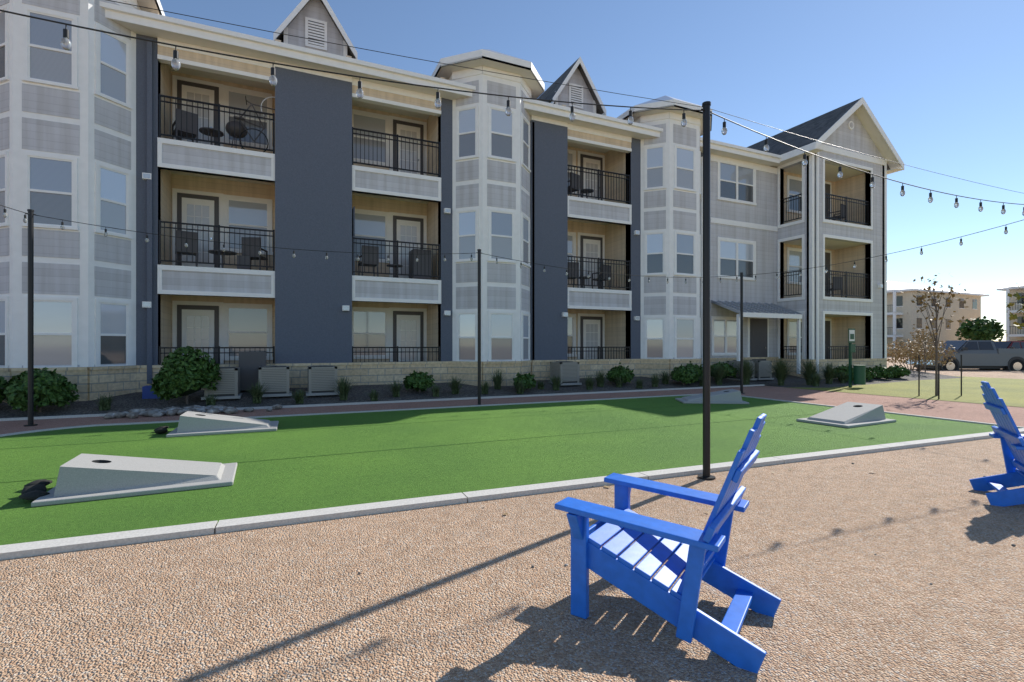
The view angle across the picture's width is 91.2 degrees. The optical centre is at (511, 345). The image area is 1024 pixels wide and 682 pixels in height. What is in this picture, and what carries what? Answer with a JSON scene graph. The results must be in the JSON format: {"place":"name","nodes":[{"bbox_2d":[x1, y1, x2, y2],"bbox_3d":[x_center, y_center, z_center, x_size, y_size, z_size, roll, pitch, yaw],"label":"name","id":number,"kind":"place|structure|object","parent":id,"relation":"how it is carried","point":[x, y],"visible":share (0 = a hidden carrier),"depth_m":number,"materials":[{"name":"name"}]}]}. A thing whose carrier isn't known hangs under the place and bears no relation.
{"place":"outdoors","nodes":[
{"label":"outdoors","id":0,"kind":"place"},
{"bbox_2d":[0,395,1018,544],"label":"turf lawn","id":1,"kind":"structure","parent":0,"point":[268,485],"depth_m":6.65,"materials":[{"name":"green plastic"}]},
{"bbox_2d":[19,426,168,499],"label":"bean bags","id":2,"kind":"object","parent":1,"relation":"on","point":[34,490],"visible":0.98,"depth_m":4.63,"materials":[{"name":"black fabric"}]},
{"bbox_2d":[31,453,236,506],"bbox_3d":[-3.650,1.236,5.045,1.550,0.305,0.962,0,0,-24],"label":"cornhole board","id":3,"kind":"object","parent":1,"relation":"on","point":[82,477],"visible":1,"depth_m":4.75,"materials":[{"name":"concrete"}]},
{"bbox_2d":[166,411,278,436],"bbox_3d":[-4.711,1.236,8.296,1.535,0.305,0.936,0,0,-24],"label":"cornhole board","id":4,"kind":"object","parent":1,"relation":"on","point":[190,423],"visible":1,"depth_m":7.98,"materials":[{"name":"concrete"}]},
{"bbox_2d":[24,101,744,479],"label":"light poles","id":5,"kind":"object","parent":1,"relation":"on","point":[706,105],"visible":0.84,"depth_m":5.30,"materials":[{"name":"black metal"}]},
{"bbox_2d":[0,400,808,482],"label":"turf seams","id":6,"kind":"object","parent":1,"relation":"on","point":[392,449],"visible":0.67,"depth_m":7.57,"materials":[{"name":"green plastic"}]},
{"bbox_2d":[675,389,748,403],"bbox_3d":[4.922,1.236,12.427,1.520,0.305,0.910,0,0,6],"label":"cornhole board","id":7,"kind":"object","parent":1,"relation":"on","point":[730,396],"visible":0.95,"depth_m":12.09,"materials":[{"name":"concrete"}]},
{"bbox_2d":[796,402,895,427],"bbox_3d":[6.114,1.236,9.179,1.520,0.305,0.910,0,0,-27],"label":"cornhole board","id":8,"kind":"object","parent":1,"relation":"on","point":[849,414],"visible":1,"depth_m":9.02,"materials":[{"name":"concrete"}]},
{"bbox_2d":[0,357,1023,681],"bbox_3d":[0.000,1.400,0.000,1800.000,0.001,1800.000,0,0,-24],"label":"gravel ground","id":9,"kind":"structure","parent":0,"point":[844,559],"depth_m":2.81,"materials":[{"name":"beige gravel"}]},
{"bbox_2d":[0,0,903,402],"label":"apartment building","id":10,"kind":"structure","parent":9,"relation":"on","point":[308,184],"depth_m":14.75,"materials":[{"name":"grey paint"}]},
{"bbox_2d":[0,12,801,364],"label":"windows","id":11,"kind":"structure","parent":10,"relation":"attached to","point":[56,176],"depth_m":14.84,"materials":[{"name":"grey glass"}]},
{"bbox_2d":[142,96,843,398],"bbox_3d":[2.502,-3.000,17.124,24.536,8.400,2.020,0,0,-23],"label":"balcony furniture","id":12,"kind":"object","parent":10,"relation":"attached to","point":[250,363],"visible":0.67,"depth_m":13.26,"materials":[{"name":"black"}]},
{"bbox_2d":[159,93,868,364],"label":"balcony railings","id":13,"kind":"object","parent":10,"relation":"attached to","point":[598,262],"visible":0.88,"depth_m":14.56,"materials":[{"name":"grey metal"}]},
{"bbox_2d":[0,370,963,420],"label":"planting bed","id":14,"kind":"object","parent":9,"relation":"on","point":[358,395],"depth_m":13.02,"materials":[{"name":"soil"}]},
{"bbox_2d":[0,376,8,402],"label":"boxwood shrub","id":15,"kind":"object","parent":14,"relation":"on","point":[3,382],"visible":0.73,"depth_m":9.88,"materials":[{"name":"green plant"}]},
{"bbox_2d":[3,367,79,411],"bbox_3d":[-9.292,0.873,9.932,1.141,0.894,1.255,0,0,-24],"label":"boxwood shrub","id":16,"kind":"object","parent":14,"relation":"on","point":[50,387],"visible":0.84,"depth_m":9.70,"materials":[{"name":"green plant"}]},
{"bbox_2d":[150,346,221,403],"bbox_3d":[-7.231,0.643,11.172,1.375,1.294,1.257,0,0,-24],"label":"boxwood shrub","id":17,"kind":"object","parent":14,"relation":"on","point":[179,374],"visible":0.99,"depth_m":10.82,"materials":[{"name":"green plant"}]},
{"bbox_2d":[103,404,282,418],"bbox_3d":[-6.483,1.332,10.436,3.121,0.154,1.050,0,0,-24],"label":"rock border","id":18,"kind":"object","parent":14,"relation":"on","point":[168,411],"visible":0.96,"depth_m":10.10,"materials":[{"name":"grey stone"}]},
{"bbox_2d":[201,367,242,399],"bbox_3d":[-6.827,0.858,11.839,0.780,0.730,0.780,0,0,-24],"label":"ac condenser","id":19,"kind":"object","parent":14,"relation":"on","point":[228,386],"visible":0.72,"depth_m":11.59,"materials":[{"name":"metal"}]},
{"bbox_2d":[259,365,291,396],"bbox_3d":[-5.845,0.850,12.338,0.780,0.730,0.780,0,0,-24],"label":"ac condenser","id":20,"kind":"object","parent":14,"relation":"on","point":[276,377],"visible":0.93,"depth_m":12.05,"materials":[{"name":"metal"}]},
{"bbox_2d":[305,365,339,395],"bbox_3d":[-4.822,0.858,12.745,0.780,0.730,0.780,0,0,-24],"label":"ac condenser","id":21,"kind":"object","parent":14,"relation":"on","point":[322,379],"visible":0.98,"depth_m":12.45,"materials":[{"name":"metal"}]},
{"bbox_2d":[403,370,434,392],"bbox_3d":[-2.510,0.965,13.543,0.833,0.646,0.881,0,0,-24],"label":"boxwood shrub","id":22,"kind":"object","parent":14,"relation":"on","point":[419,382],"visible":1,"depth_m":13.37,"materials":[{"name":"green plant"}]},
{"bbox_2d":[93,357,848,410],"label":"ornamental grasses","id":23,"kind":"object","parent":14,"relation":"on","point":[812,377],"visible":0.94,"depth_m":15.26,"materials":[{"name":"green plant"}]},
{"bbox_2d":[513,372,535,390],"bbox_3d":[0.343,1.028,14.546,0.753,0.539,0.797,0,0,-24],"label":"boxwood shrub","id":24,"kind":"object","parent":14,"relation":"on","point":[529,379],"visible":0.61,"depth_m":14.35,"materials":[{"name":"green plant"}]},
{"bbox_2d":[550,361,581,385],"bbox_3d":[1.653,0.843,15.778,0.780,0.730,0.780,0,0,-24],"label":"ac condenser","id":25,"kind":"object","parent":14,"relation":"on","point":[568,371],"visible":0.92,"depth_m":15.51,"materials":[{"name":"metal"}]},
{"bbox_2d":[606,363,634,382],"bbox_3d":[3.550,0.892,16.305,1.027,0.722,0.909,0,0,-24],"label":"boxwood shrub","id":26,"kind":"object","parent":14,"relation":"on","point":[627,374],"visible":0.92,"depth_m":16.05,"materials":[{"name":"green plant"}]},
{"bbox_2d":[670,364,699,384],"bbox_3d":[5.758,0.962,16.837,0.961,0.731,1.079,0,0,-24],"label":"boxwood shrub","id":27,"kind":"object","parent":14,"relation":"on","point":[684,374],"visible":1,"depth_m":16.57,"materials":[{"name":"green plant"}]},
{"bbox_2d":[686,361,702,381],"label":"boxwood shrub","id":28,"kind":"object","parent":14,"relation":"on","point":[697,369],"visible":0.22,"depth_m":17.37,"materials":[{"name":"green plant"}]},
{"bbox_2d":[710,361,738,381],"bbox_3d":[7.464,0.912,17.904,1.084,0.741,1.066,0,0,-24],"label":"boxwood shrub","id":29,"kind":"object","parent":14,"relation":"on","point":[732,372],"visible":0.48,"depth_m":17.68,"materials":[{"name":"green plant"}]},
{"bbox_2d":[727,360,756,380],"bbox_3d":[8.430,0.888,18.509,0.780,0.730,0.780,0,0,-24],"label":"ac condenser","id":30,"kind":"object","parent":14,"relation":"on","point":[736,362],"visible":0.29,"depth_m":18.32,"materials":[{"name":"metal"}]},
{"bbox_2d":[749,360,773,379],"bbox_3d":[9.250,0.888,18.879,0.780,0.730,0.780,0,0,-24],"label":"ac condenser","id":31,"kind":"object","parent":14,"relation":"on","point":[761,373],"visible":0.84,"depth_m":18.57,"materials":[{"name":"metal"}]},
{"bbox_2d":[833,364,852,381],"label":"boxwood shrub","id":32,"kind":"object","parent":14,"relation":"on","point":[840,370],"visible":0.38,"depth_m":19.09,"materials":[{"name":"green plant"}]},
{"bbox_2d":[866,367,876,380],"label":"boxwood shrub","id":33,"kind":"object","parent":14,"relation":"on","point":[871,374],"visible":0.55,"depth_m":19.45,"materials":[{"name":"green plant"}]},
{"bbox_2d":[872,364,894,378],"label":"boxwood shrub","id":34,"kind":"object","parent":14,"relation":"on","point":[883,372],"visible":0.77,"depth_m":20.13,"materials":[{"name":"green plant"}]},
{"bbox_2d":[889,365,910,377],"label":"boxwood shrub","id":35,"kind":"object","parent":14,"relation":"on","point":[899,371],"visible":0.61,"depth_m":20.52,"materials":[{"name":"green plant"}]},
{"bbox_2d":[0,394,1023,559],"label":"curb edging","id":36,"kind":"object","parent":9,"relation":"on","point":[34,548],"visible":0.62,"depth_m":4.42,"materials":[{"name":"concrete"}]},
{"bbox_2d":[0,386,1023,434],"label":"walkway","id":37,"kind":"structure","parent":9,"relation":"on","point":[956,410],"depth_m":11.74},
{"bbox_2d":[554,413,780,672],"bbox_3d":[0.833,0.879,2.628,0.967,1.097,0.776,0,0,34],"label":"adirondack chair","id":38,"kind":"object","parent":9,"relation":"on","point":[697,555],"visible":1,"depth_m":2.50,"materials":[{"name":"blue wood"}]},
{"bbox_2d":[358,463,1018,584],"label":"gravel loose stones","id":39,"kind":"object","parent":9,"relation":"on","point":[1011,529],"visible":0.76,"depth_m":3.80,"materials":[{"name":"beige stone"}]},
{"bbox_2d":[969,381,1023,506],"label":"adirondack chair","id":40,"kind":"object","parent":9,"relation":"on","point":[1008,434],"visible":0.97,"depth_m":4.61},
{"bbox_2d":[0,0,1023,283],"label":"string lights","id":41,"kind":"object","parent":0,"point":[66,44],"visible":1,"depth_m":4.98},
{"bbox_2d":[160,0,1023,340],"label":"sky","id":42,"kind":"structure","parent":0,"point":[943,80],"materials":[{"name":"blue"}]},
{"bbox_2d":[786,376,1023,406],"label":"lawn ground","id":43,"kind":"structure","parent":0,"point":[1009,391],"depth_m":15.99,"materials":[{"name":"green plant"}]},
{"bbox_2d":[848,328,865,386],"bbox_3d":[11.495,0.410,16.689,0.482,1.980,0.362,0,0,39],"label":"pet waste station","id":44,"kind":"object","parent":43,"relation":"on","point":[859,374],"visible":1,"depth_m":16.70,"materials":[{"name":"green metal"}]},
{"bbox_2d":[887,338,956,370],"bbox_3d":[19.965,0.602,24.933,3.215,2.032,3.123,0,0,28],"label":"dry shrub","id":45,"kind":"object","parent":43,"relation":"on","point":[901,353],"visible":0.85,"depth_m":24.38,"materials":[{"name":"brown plant"}]},
{"bbox_2d":[908,323,940,371],"bbox_3d":[19.275,0.192,23.386,1.320,2.718,1.263,0,0,-24],"label":"small tree","id":46,"kind":"object","parent":43,"relation":"on","point":[920,337],"visible":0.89,"depth_m":23.36,"materials":[{"name":"brown plant"}]},
{"bbox_2d":[900,275,967,395],"bbox_3d":[11.874,-0.324,14.046,1.700,3.452,1.488,0,0,-24],"label":"young autumn tree","id":47,"kind":"object","parent":43,"relation":"on","point":[926,304],"visible":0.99,"depth_m":14.02,"materials":[{"name":"brown plant"}]},
{"bbox_2d":[918,355,961,398],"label":"tree stakes","id":48,"kind":"object","parent":43,"relation":"on","point":[938,377],"visible":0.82,"depth_m":13.93,"materials":[{"name":"black wood"}]},
{"label":"lawn","id":49,"kind":"structure","parent":0,"visible":0},
{"bbox_2d":[887,281,988,352],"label":"building","id":50,"kind":"structure","parent":49,"relation":"on","point":[901,321],"depth_m":70.83,"materials":[{"name":"paint"}]},
{"bbox_2d":[955,316,1005,340],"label":"green tree","id":51,"kind":"object","parent":49,"relation":"on","point":[978,328],"visible":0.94,"depth_m":59.06,"materials":[{"name":"green plant"}]},
{"bbox_2d":[997,284,1023,340],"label":"building","id":52,"kind":"structure","parent":49,"relation":"on","point":[1014,332],"depth_m":65.77,"materials":[{"name":"paint"}]},
{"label":"drive","id":53,"kind":"structure","parent":0,"visible":0},
{"bbox_2d":[905,340,1023,370],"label":"pickup truck","id":54,"kind":"object","parent":53,"relation":"on","point":[981,354],"visible":0.6,"depth_m":28.60,"materials":[{"name":"grey paint"}]},
{"bbox_2d":[993,341,1023,348],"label":"red pickup truck","id":55,"kind":"object","parent":53,"relation":"on","point":[1009,344],"visible":0.06,"depth_m":33.38,"materials":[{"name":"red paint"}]},
{"bbox_2d":[1004,284,1023,328],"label":"yellow tree","id":56,"kind":"object","parent":53,"relation":"on","point":[1012,316],"visible":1,"depth_m":30.55,"materials":[{"name":"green plant"}]}
]}

